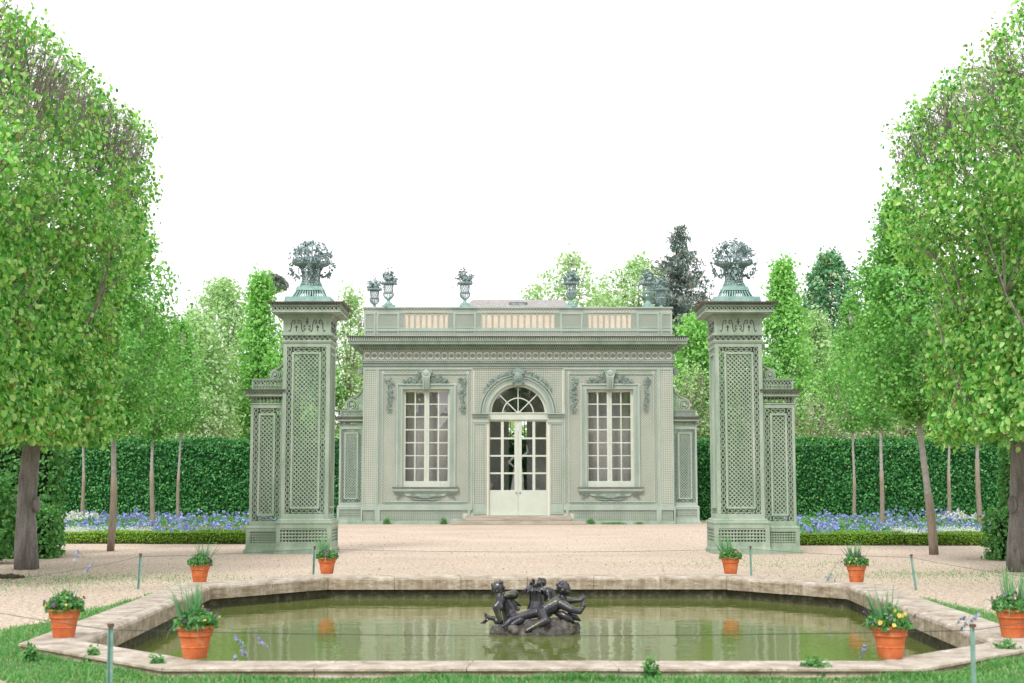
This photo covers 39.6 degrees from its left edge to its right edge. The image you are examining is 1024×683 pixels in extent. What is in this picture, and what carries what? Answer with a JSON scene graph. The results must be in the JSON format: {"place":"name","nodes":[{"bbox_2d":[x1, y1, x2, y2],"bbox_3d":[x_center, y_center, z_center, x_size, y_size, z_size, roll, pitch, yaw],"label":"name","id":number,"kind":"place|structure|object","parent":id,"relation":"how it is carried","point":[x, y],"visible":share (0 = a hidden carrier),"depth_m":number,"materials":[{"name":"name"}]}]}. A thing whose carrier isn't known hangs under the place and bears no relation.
{"place":"outdoors","nodes":[
{"label":"outdoors","id":0,"kind":"place"},
{"bbox_2d":[5,530,997,587],"bbox_3d":[-0.004,5.604,38.628,26.001,0.016,30.013,0,-6,0],"label":"fallen debris","id":1,"kind":"object","parent":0,"point":[484,554],"visible":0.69,"depth_m":33.94,"materials":[{"name":"plant"}]},
{"bbox_2d":[0,557,1022,597],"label":"sparse grass","id":2,"kind":"structure","parent":0,"point":[160,577],"depth_m":26.62,"materials":[{"name":"green plant"}]},
{"bbox_2d":[0,592,1023,682],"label":"lawn","id":3,"kind":"structure","parent":0,"point":[378,681],"depth_m":12.62,"materials":[{"name":"green plant"}]},
{"bbox_2d":[22,640,38,660],"bbox_3d":[-4.654,2.989,13.753,0.168,0.206,0.132,0,-6,0],"label":"weed","id":4,"kind":"object","parent":3,"relation":"on","point":[29,654],"visible":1,"depth_m":13.74,"materials":[{"name":"green plant"}]},
{"bbox_2d":[83,644,100,662],"bbox_3d":[-3.966,2.972,13.488,0.216,0.202,0.167,0,-6,0],"label":"weed","id":5,"kind":"object","parent":3,"relation":"on","point":[94,651],"visible":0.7,"depth_m":13.47,"materials":[{"name":"green plant"}]},
{"bbox_2d":[107,623,113,682],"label":"fence post","id":6,"kind":"object","parent":3,"relation":"on","point":[110,626],"visible":1,"depth_m":11.54,"materials":[{"name":"green metal"}]},
{"bbox_2d":[1,549,1023,635],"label":"fence wire","id":7,"kind":"object","parent":6,"relation":"attached to","point":[508,635],"visible":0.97,"depth_m":11.56,"materials":[{"name":"metal"}]},
{"bbox_2d":[148,653,166,663],"bbox_3d":[-3.213,2.910,12.854,0.199,0.191,0.170,0,-6,0],"label":"weed","id":8,"kind":"object","parent":3,"relation":"on","point":[157,660],"visible":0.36,"depth_m":12.84,"materials":[{"name":"green plant"}]},
{"bbox_2d":[641,654,661,677],"bbox_3d":[1.224,2.861,12.510,0.208,0.216,0.148,-2,-6,18],"label":"weed","id":9,"kind":"object","parent":3,"relation":"on","point":[654,673],"visible":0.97,"depth_m":12.48,"materials":[{"name":"green plant"}]},
{"bbox_2d":[796,656,831,676],"bbox_3d":[2.682,2.881,12.616,0.318,0.202,0.270,0,-6,0],"label":"weed","id":10,"kind":"object","parent":3,"relation":"on","point":[815,663],"visible":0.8,"depth_m":12.60,"materials":[{"name":"green plant"}]},
{"bbox_2d":[969,624,975,682],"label":"fence post","id":11,"kind":"object","parent":3,"relation":"on","point":[972,652],"visible":1,"depth_m":11.50,"materials":[{"name":"green metal"}]},
{"bbox_2d":[991,636,1022,649],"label":"weed","id":12,"kind":"object","parent":3,"relation":"on","point":[1007,644],"visible":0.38,"depth_m":14.02,"materials":[{"name":"green plant"}]},
{"bbox_2d":[0,520,1023,682],"bbox_3d":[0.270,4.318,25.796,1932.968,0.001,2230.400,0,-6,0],"label":"gravel ground","id":13,"kind":"structure","parent":0,"point":[531,552],"depth_m":31.91,"materials":[{"name":"beige gravel"}]},
{"bbox_2d":[0,469,17,560],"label":"shrub","id":14,"kind":"object","parent":13,"relation":"on","point":[7,523],"visible":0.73,"depth_m":31.00,"materials":[{"name":"green plant"}]},
{"bbox_2d":[0,573,24,578],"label":"soil heap","id":15,"kind":"object","parent":13,"relation":"on","point":[10,576],"visible":0.86,"depth_m":26.03,"materials":[{"name":"brown soil"}]},
{"bbox_2d":[1,502,65,558],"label":"clipped block hedge","id":16,"kind":"object","parent":13,"relation":"on","point":[48,547],"visible":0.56,"depth_m":33.18,"materials":[{"name":"green plant"}]},
{"bbox_2d":[0,439,72,554],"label":"clipped hedge wall","id":17,"kind":"structure","parent":13,"relation":"on","point":[50,469],"depth_m":34.45,"materials":[{"name":"green plant"}]},
{"bbox_2d":[0,0,109,448],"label":"clipped tree","id":18,"kind":"object","parent":13,"relation":"on","point":[29,415],"visible":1,"depth_m":25.43,"materials":[{"name":"green plant"}]},
{"bbox_2d":[0,63,163,569],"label":"clipped tree","id":19,"kind":"object","parent":13,"relation":"on","point":[87,416],"visible":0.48,"depth_m":29.15,"materials":[{"name":"green plant"}]},
{"bbox_2d":[55,529,147,543],"bbox_3d":[-12.124,5.743,41.872,2.766,0.439,0.676,0,-6,0],"label":"box edging","id":20,"kind":"object","parent":13,"relation":"on","point":[121,536],"visible":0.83,"depth_m":41.64,"materials":[{"name":"green plant"}]},
{"bbox_2d":[63,183,202,550],"bbox_3d":[-10.362,0.537,37.265,4.202,9.841,3.946,0,-6,0],"label":"slender tree","id":21,"kind":"object","parent":13,"relation":"on","point":[134,405],"visible":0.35,"depth_m":37.20,"materials":[{"name":"green plant"}]},
{"bbox_2d":[137,553,141,588],"bbox_3d":[-6.147,3.790,23.470,0.044,0.582,0.044,2,-6,0],"label":"fence post","id":22,"kind":"object","parent":13,"relation":"on","point":[139,572],"visible":1,"depth_m":23.48,"materials":[{"name":"green metal"}]},
{"bbox_2d":[108,298,182,438],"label":"background tree","id":23,"kind":"object","parent":13,"relation":"on","point":[156,304],"visible":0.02,"depth_m":80.35,"materials":[{"name":"green plant"}]},
{"bbox_2d":[117,398,174,445],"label":"twiggy bush","id":24,"kind":"object","parent":13,"relation":"on","point":[133,435],"visible":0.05,"depth_m":72.64,"materials":[{"name":"green plant"}]},
{"bbox_2d":[142,529,245,543],"bbox_3d":[-9.044,5.711,41.625,3.487,0.473,0.680,0,-6,0],"label":"box edging","id":25,"kind":"object","parent":13,"relation":"on","point":[213,536],"visible":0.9,"depth_m":41.39,"materials":[{"name":"green plant"}]},
{"bbox_2d":[161,307,248,439],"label":"background tree","id":26,"kind":"object","parent":13,"relation":"on","point":[207,338],"visible":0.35,"depth_m":75.80,"materials":[{"name":"green plant"}]},
{"bbox_2d":[163,376,250,445],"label":"twiggy bush","id":27,"kind":"object","parent":13,"relation":"on","point":[215,423],"visible":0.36,"depth_m":73.35,"materials":[{"name":"green plant"}]},
{"bbox_2d":[182,272,267,445],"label":"background tree","id":28,"kind":"object","parent":13,"relation":"on","point":[219,302],"visible":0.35,"depth_m":85.85,"materials":[{"name":"green plant"}]},
{"bbox_2d":[226,263,282,445],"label":"background tree","id":29,"kind":"object","parent":13,"relation":"on","point":[258,325],"visible":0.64,"depth_m":78.97,"materials":[{"name":"green plant"}]},
{"bbox_2d":[266,273,288,294],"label":"pine tree","id":30,"kind":"object","parent":13,"relation":"on","point":[281,281],"visible":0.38,"depth_m":120.63,"materials":[{"name":"green plant"}]},
{"bbox_2d":[241,301,352,553],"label":"trellis pillar","id":31,"kind":"structure","parent":13,"relation":"on","point":[311,326],"depth_m":35.93,"materials":[{"name":"paint"}]},
{"bbox_2d":[284,239,335,300],"bbox_3d":[-5.190,-1.787,36.800,1.324,1.753,1.296,0,-6,0],"label":"flower basket","id":32,"kind":"object","parent":31,"relation":"on","point":[311,263],"visible":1,"depth_m":36.59,"materials":[{"name":"grey stone"}]},
{"bbox_2d":[247,331,355,439],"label":"background tree","id":33,"kind":"object","parent":13,"relation":"on","point":[275,363],"visible":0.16,"depth_m":76.51,"materials":[{"name":"green plant"}]},
{"bbox_2d":[321,280,367,445],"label":"background tree","id":34,"kind":"object","parent":13,"relation":"on","point":[349,374],"visible":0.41,"depth_m":77.98,"materials":[{"name":"green plant"}]},
{"bbox_2d":[336,331,362,431],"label":"background tree","id":35,"kind":"object","parent":13,"relation":"on","point":[359,362],"visible":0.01,"depth_m":89.65,"materials":[{"name":"green plant"}]},
{"bbox_2d":[335,300,702,524],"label":"trellis pavilion","id":36,"kind":"structure","parent":13,"relation":"on","point":[450,393],"depth_m":63.16,"materials":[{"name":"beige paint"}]},
{"bbox_2d":[363,274,383,306],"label":"roof urn","id":37,"kind":"object","parent":36,"relation":"on","point":[373,288],"visible":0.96,"depth_m":65.36,"materials":[{"name":"grey stone"}]},
{"bbox_2d":[379,267,402,306],"bbox_3d":[-5.470,-2.447,63.866,1.140,1.853,0.806,0,-6,-3],"label":"roof urn","id":38,"kind":"object","parent":36,"relation":"on","point":[390,279],"visible":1,"depth_m":63.73,"materials":[{"name":"grey stone"}]},
{"bbox_2d":[384,370,466,499],"bbox_3d":[-3.840,4.133,62.991,3.702,5.775,0.519,0,-6,0],"label":"window","id":39,"kind":"structure","parent":36,"relation":"in","point":[424,489],"depth_m":63.04,"materials":[{"name":"paint"}]},
{"bbox_2d":[452,267,478,306],"bbox_3d":[-2.123,-2.434,63.870,1.299,1.829,0.836,0,-6,-5],"label":"roof urn","id":40,"kind":"object","parent":36,"relation":"on","point":[466,280],"visible":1,"depth_m":63.75,"materials":[{"name":"stone"}]},
{"bbox_2d":[489,420,517,514],"bbox_3d":[-0.393,5.579,63.042,1.310,4.204,0.127,0,-6,0],"label":"door leaf","id":41,"kind":"structure","parent":36,"relation":"in","point":[501,502],"depth_m":62.93,"materials":[{"name":"paint"}]},
{"bbox_2d":[508,445,528,489],"bbox_3d":[0.270,6.299,64.822,1.100,3.151,1.100,0,-6,0],"label":"indoor statue","id":42,"kind":"object","parent":36,"relation":"on","point":[512,465],"visible":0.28,"depth_m":64.72,"materials":[{"name":"stone"}]},
{"bbox_2d":[518,420,547,514],"bbox_3d":[0.933,5.579,63.042,1.310,4.204,0.127,0,-6,0],"label":"door leaf","id":43,"kind":"structure","parent":36,"relation":"in","point":[530,502],"depth_m":62.93,"materials":[{"name":"paint"}]},
{"bbox_2d":[558,266,580,306],"bbox_3d":[2.660,-2.457,63.926,1.291,1.885,0.915,-2,-6,18],"label":"roof urn","id":44,"kind":"object","parent":36,"relation":"on","point":[572,279],"visible":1,"depth_m":63.74,"materials":[{"name":"stone"}]},
{"bbox_2d":[570,370,650,499],"bbox_3d":[4.368,4.133,62.991,3.638,5.775,0.519,0,-6,0],"label":"window","id":45,"kind":"structure","parent":36,"relation":"in","point":[610,489],"depth_m":63.04,"materials":[{"name":"paint"}]},
{"bbox_2d":[637,268,659,306],"bbox_3d":[6.021,-2.430,63.961,1.095,1.838,0.866,-3,-6,23],"label":"roof urn","id":46,"kind":"object","parent":36,"relation":"on","point":[647,280],"visible":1,"depth_m":63.74,"materials":[{"name":"stone"}]},
{"bbox_2d":[652,275,670,306],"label":"roof urn","id":47,"kind":"object","parent":36,"relation":"on","point":[662,286],"visible":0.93,"depth_m":65.37,"materials":[{"name":"grey stone"}]},
{"bbox_2d":[18,574,1023,679],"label":"stone basin","id":48,"kind":"object","parent":13,"relation":"on","point":[153,613],"visible":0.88,"depth_m":17.89,"materials":[{"name":"beige stone"}]},
{"bbox_2d":[31,548,101,637],"bbox_3d":[-4.805,2.667,15.141,0.754,0.937,0.591,5,-8,-41],"label":"flowerpot","id":49,"kind":"object","parent":48,"relation":"on","point":[66,606],"visible":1,"depth_m":14.99,"materials":[{"name":"ceramic"}]},
{"bbox_2d":[187,540,220,581],"bbox_3d":[-5.084,3.628,23.608,0.585,0.728,0.677,2,-6,-20],"label":"flowerpot","id":50,"kind":"object","parent":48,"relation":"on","point":[200,563],"visible":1,"depth_m":23.55,"materials":[{"name":"ceramic"}]},
{"bbox_2d":[165,580,267,660],"bbox_3d":[-2.871,2.646,13.341,1.038,0.848,0.760,3,-6,-25],"label":"flowerpot","id":51,"kind":"object","parent":48,"relation":"on","point":[197,620],"visible":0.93,"depth_m":13.18,"materials":[{"name":"ceramic"}]},
{"bbox_2d":[312,533,342,573],"bbox_3d":[-3.407,3.846,25.924,0.605,0.762,0.772,2,-6,-23],"label":"flowerpot","id":52,"kind":"object","parent":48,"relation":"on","point":[326,557],"visible":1,"depth_m":25.76,"materials":[{"name":"ceramic"}]},
{"bbox_2d":[130,598,940,660],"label":"water","id":53,"kind":"structure","parent":48,"relation":"in","point":[707,624],"depth_m":19.11,"materials":[{"name":"green liquid"}]},
{"bbox_2d":[481,577,587,634],"bbox_3d":[0.298,3.649,19.144,1.438,0.917,0.733,0,-6,0],"label":"fountain group","id":54,"kind":"object","parent":53,"relation":"in","point":[545,604],"visible":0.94,"depth_m":19.01,"materials":[{"name":"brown metal"}]},
{"bbox_2d":[846,584,930,658],"bbox_3d":[3.534,2.614,13.365,0.804,0.684,0.648,0,-6,-3],"label":"flowerpot","id":55,"kind":"object","parent":48,"relation":"on","point":[896,621],"visible":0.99,"depth_m":13.16,"materials":[{"name":"ceramic"}]},
{"bbox_2d":[956,565,1023,637],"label":"flowerpot","id":56,"kind":"object","parent":48,"relation":"on","point":[1008,607],"visible":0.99,"depth_m":15.02,"materials":[{"name":"ceramic"}]},
{"bbox_2d":[109,386,940,445],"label":"wood","id":57,"kind":"object","parent":13,"relation":"on","point":[512,425],"depth_m":113.55,"materials":[{"name":"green plant"}]},
{"bbox_2d":[50,434,1009,519],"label":"clipped hedge","id":58,"kind":"object","parent":13,"relation":"on","point":[215,476],"visible":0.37,"depth_m":69.77,"materials":[{"name":"green plant"}]},
{"bbox_2d":[517,280,549,299],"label":"background tree","id":59,"kind":"object","parent":13,"relation":"on","point":[532,294],"visible":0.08,"depth_m":95.55,"materials":[{"name":"green plant"}]},
{"bbox_2d":[532,243,618,306],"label":"background tree","id":60,"kind":"object","parent":13,"relation":"on","point":[575,260],"visible":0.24,"depth_m":92.46,"materials":[{"name":"green plant"}]},
{"bbox_2d":[584,281,622,306],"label":"background tree","id":61,"kind":"object","parent":13,"relation":"on","point":[607,298],"visible":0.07,"depth_m":96.42,"materials":[{"name":"green plant"}]},
{"bbox_2d":[589,250,693,358],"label":"background tree","id":62,"kind":"object","parent":13,"relation":"on","point":[640,263],"visible":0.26,"depth_m":88.11,"materials":[{"name":"green plant"}]},
{"bbox_2d":[632,221,714,431],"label":"conifer","id":63,"kind":"object","parent":13,"relation":"on","point":[679,301],"visible":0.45,"depth_m":86.41,"materials":[{"name":"green plant"}]},
{"bbox_2d":[673,359,729,444],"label":"background tree","id":64,"kind":"object","parent":13,"relation":"on","point":[694,401],"visible":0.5,"depth_m":74.26,"materials":[{"name":"green plant"}]},
{"bbox_2d":[672,305,738,445],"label":"background tree","id":65,"kind":"object","parent":13,"relation":"on","point":[695,348],"visible":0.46,"depth_m":76.57,"materials":[{"name":"green plant"}]},
{"bbox_2d":[709,535,741,573],"bbox_3d":[3.948,3.849,25.913,0.696,0.753,0.707,2,-6,-20],"label":"flowerpot","id":66,"kind":"object","parent":13,"relation":"on","point":[729,557],"visible":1,"depth_m":25.77,"materials":[{"name":"ceramic"}]},
{"bbox_2d":[700,350,764,445],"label":"background tree","id":67,"kind":"object","parent":13,"relation":"on","point":[722,432],"visible":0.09,"depth_m":77.05,"materials":[{"name":"green plant"}]},
{"bbox_2d":[692,301,803,553],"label":"trellis pillar","id":68,"kind":"structure","parent":13,"relation":"on","point":[733,326],"depth_m":35.93,"materials":[{"name":"paint"}]},
{"bbox_2d":[709,238,760,300],"bbox_3d":[5.743,-1.815,36.794,1.302,1.809,1.292,0,-6,0],"label":"flower basket","id":69,"kind":"object","parent":68,"relation":"on","point":[731,288],"visible":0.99,"depth_m":36.56,"materials":[{"name":"stone"}]},
{"bbox_2d":[741,250,831,444],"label":"background tree","id":70,"kind":"object","parent":13,"relation":"on","point":[786,345],"visible":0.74,"depth_m":75.87,"materials":[{"name":"green plant"}]},
{"bbox_2d":[775,385,846,445],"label":"twiggy bush","id":71,"kind":"object","parent":13,"relation":"on","point":[809,414],"visible":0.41,"depth_m":73.35,"materials":[{"name":"green plant"}]},
{"bbox_2d":[793,304,842,445],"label":"background tree","id":72,"kind":"object","parent":13,"relation":"on","point":[820,336],"visible":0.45,"depth_m":83.79,"materials":[{"name":"green plant"}]},
{"bbox_2d":[794,246,864,445],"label":"background tree","id":73,"kind":"object","parent":13,"relation":"on","point":[828,265],"visible":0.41,"depth_m":104.21,"materials":[{"name":"green plant"}]},
{"bbox_2d":[799,394,892,445],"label":"twiggy bush","id":74,"kind":"object","parent":13,"relation":"on","point":[838,433],"visible":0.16,"depth_m":73.57,"materials":[{"name":"green plant"}]},
{"bbox_2d":[825,542,877,581],"bbox_3d":[5.669,3.717,23.678,0.825,0.809,0.761,-3,-6,27],"label":"flowerpot","id":75,"kind":"object","parent":13,"relation":"on","point":[855,563],"visible":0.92,"depth_m":23.56,"materials":[{"name":"ceramic"}]},
{"bbox_2d":[800,530,904,545],"bbox_3d":[9.445,5.619,40.667,3.450,0.460,0.674,0,-6,0],"label":"box edging","id":76,"kind":"object","parent":13,"relation":"on","point":[895,538],"visible":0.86,"depth_m":40.44,"materials":[{"name":"green plant"}]},
{"bbox_2d":[825,325,907,445],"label":"background tree","id":77,"kind":"object","parent":13,"relation":"on","point":[873,432],"visible":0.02,"depth_m":79.54,"materials":[{"name":"green plant"}]},
{"bbox_2d":[857,407,927,445],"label":"twiggy bush","id":78,"kind":"object","parent":13,"relation":"on","point":[900,431],"visible":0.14,"depth_m":73.38,"materials":[{"name":"green plant"}]},
{"bbox_2d":[831,186,975,554],"bbox_3d":[10.005,0.639,35.264,3.946,9.239,4.003,0,-6,0],"label":"slender tree","id":79,"kind":"object","parent":13,"relation":"on","point":[902,398],"visible":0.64,"depth_m":35.19,"materials":[{"name":"green plant"}]},
{"bbox_2d":[884,299,934,445],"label":"background tree","id":80,"kind":"object","parent":13,"relation":"on","point":[911,435],"visible":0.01,"depth_m":81.36,"materials":[{"name":"green plant"}]},
{"bbox_2d":[910,554,916,589],"bbox_3d":[6.548,3.763,23.178,0.044,0.582,0.044,-7,-6,-1],"label":"fence post","id":81,"kind":"object","parent":13,"relation":"on","point":[913,572],"visible":1,"depth_m":23.18,"materials":[{"name":"green metal"}]},
{"bbox_2d":[901,530,990,545],"bbox_3d":[12.459,5.610,40.571,2.679,0.472,0.691,0,-6,0],"label":"box edging","id":82,"kind":"object","parent":13,"relation":"on","point":[969,537],"visible":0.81,"depth_m":40.34,"materials":[{"name":"green plant"}]},
{"bbox_2d":[874,58,1023,571],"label":"clipped tree","id":83,"kind":"object","parent":13,"relation":"on","point":[974,420],"visible":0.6,"depth_m":28.31,"materials":[{"name":"green plant"}]},
{"bbox_2d":[934,0,1023,442],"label":"clipped tree","id":84,"kind":"object","parent":13,"relation":"on","point":[982,114],"visible":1,"depth_m":25.35,"materials":[{"name":"green plant"}]},
{"bbox_2d":[976,506,1008,560],"bbox_3d":[11.992,4.402,32.610,2.385,1.325,1.052,0,-6,0],"label":"clipped block hedge","id":85,"kind":"object","parent":13,"relation":"on","point":[996,543],"visible":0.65,"depth_m":32.43,"materials":[{"name":"green plant"}]},
{"bbox_2d":[993,442,1009,518],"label":"clipped hedge wall","id":86,"kind":"structure","parent":13,"relation":"on","point":[1006,474],"depth_m":34.27,"materials":[{"name":"green plant"}]},
{"bbox_2d":[0,0,1023,445],"label":"sky","id":87,"kind":"structure","parent":0,"point":[427,141],"materials":[{"name":"white"}]},
{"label":"bed soil","id":88,"kind":"structure","parent":0,"visible":0},
{"bbox_2d":[62,510,98,522],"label":"white flowers","id":89,"kind":"object","parent":88,"relation":"on","point":[76,516],"visible":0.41,"depth_m":54.64,"materials":[{"name":"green plant"}]},
{"bbox_2d":[76,405,103,515],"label":"slender tree","id":90,"kind":"object","parent":88,"relation":"on","point":[83,485],"depth_m":57.68,"materials":[{"name":"brown plant"}]},
{"bbox_2d":[64,523,153,532],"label":"white flowers","id":91,"kind":"object","parent":88,"relation":"on","point":[77,529],"visible":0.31,"depth_m":43.30,"materials":[{"name":"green plant"}]},
{"bbox_2d":[117,312,195,522],"bbox_3d":[-12.787,2.812,49.909,3.317,7.858,2.976,0,-6,0],"label":"slender tree","id":92,"kind":"object","parent":88,"relation":"on","point":[157,428],"visible":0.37,"depth_m":49.87,"materials":[{"name":"green plant"}]},
{"bbox_2d":[72,523,245,532],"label":"blue flowers","id":93,"kind":"object","parent":88,"relation":"on","point":[180,525],"visible":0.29,"depth_m":44.41,"materials":[{"name":"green plant"}]},
{"bbox_2d":[156,317,223,516],"bbox_3d":[-13.701,3.257,57.910,2.854,8.581,3.143,-3,-7,29],"label":"slender tree","id":94,"kind":"object","parent":88,"relation":"on","point":[195,393],"visible":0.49,"depth_m":57.91,"materials":[{"name":"green plant"}]},
{"bbox_2d":[134,527,245,530],"bbox_3d":[-10.132,6.181,46.112,4.195,0.339,0.200,0,-6,0],"label":"edging strip","id":95,"kind":"object","parent":88,"relation":"on","point":[146,528],"visible":0.14,"depth_m":46.03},
{"bbox_2d":[56,514,335,532],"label":"flowers","id":96,"kind":"object","parent":88,"relation":"on","point":[216,519],"depth_m":51.40,"materials":[{"name":"plant"}]},
{"bbox_2d":[58,507,335,528],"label":"blue flowers","id":97,"kind":"object","parent":88,"relation":"on","point":[105,515],"visible":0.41,"depth_m":52.15,"materials":[{"name":"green plant"}]},
{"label":"bed soil","id":98,"kind":"structure","parent":0,"visible":0},
{"bbox_2d":[810,292,879,516],"bbox_3d":[14.094,2.738,57.896,3.324,9.612,2.961,0,-6,0],"label":"slender tree","id":99,"kind":"object","parent":98,"relation":"on","point":[849,423],"visible":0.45,"depth_m":58.02,"materials":[{"name":"green plant"}]},
{"bbox_2d":[731,513,990,533],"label":"flowers","id":100,"kind":"object","parent":98,"relation":"on","point":[922,519],"depth_m":50.55,"materials":[{"name":"plant"}]},
{"bbox_2d":[737,505,988,530],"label":"blue flowers","id":101,"kind":"object","parent":98,"relation":"on","point":[899,519],"visible":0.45,"depth_m":51.82,"materials":[{"name":"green plant"}]},
{"bbox_2d":[839,282,913,525],"bbox_3d":[13.028,2.113,49.930,2.974,9.255,3.200,0,-6,0],"label":"slender tree","id":102,"kind":"object","parent":98,"relation":"on","point":[871,412],"visible":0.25,"depth_m":49.91,"materials":[{"name":"green plant"}]},
{"bbox_2d":[800,523,990,533],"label":"blue flowers","id":103,"kind":"object","parent":98,"relation":"on","point":[810,529],"visible":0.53,"depth_m":44.31,"materials":[{"name":"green plant"}]},
{"bbox_2d":[889,523,980,534],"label":"white flowers","id":104,"kind":"object","parent":98,"relation":"on","point":[942,529],"visible":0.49,"depth_m":43.21,"materials":[{"name":"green plant"}]},
{"bbox_2d":[920,307,960,514],"bbox_3d":[17.946,2.859,57.917,3.150,9.376,2.907,0,-6,0],"label":"slender tree","id":105,"kind":"object","parent":98,"relation":"on","point":[948,489],"visible":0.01,"depth_m":57.64,"materials":[{"name":"brown plant"}]},
{"bbox_2d":[946,309,990,525],"bbox_3d":[16.123,2.525,49.896,3.055,8.428,2.789,0,-6,0],"label":"slender tree","id":106,"kind":"object","parent":98,"relation":"on","point":[978,490],"depth_m":49.67,"materials":[{"name":"brown plant"}]},
{"bbox_2d":[935,508,1007,522],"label":"white flowers","id":107,"kind":"object","parent":98,"relation":"on","point":[962,515],"visible":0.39,"depth_m":54.22,"materials":[{"name":"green plant"}]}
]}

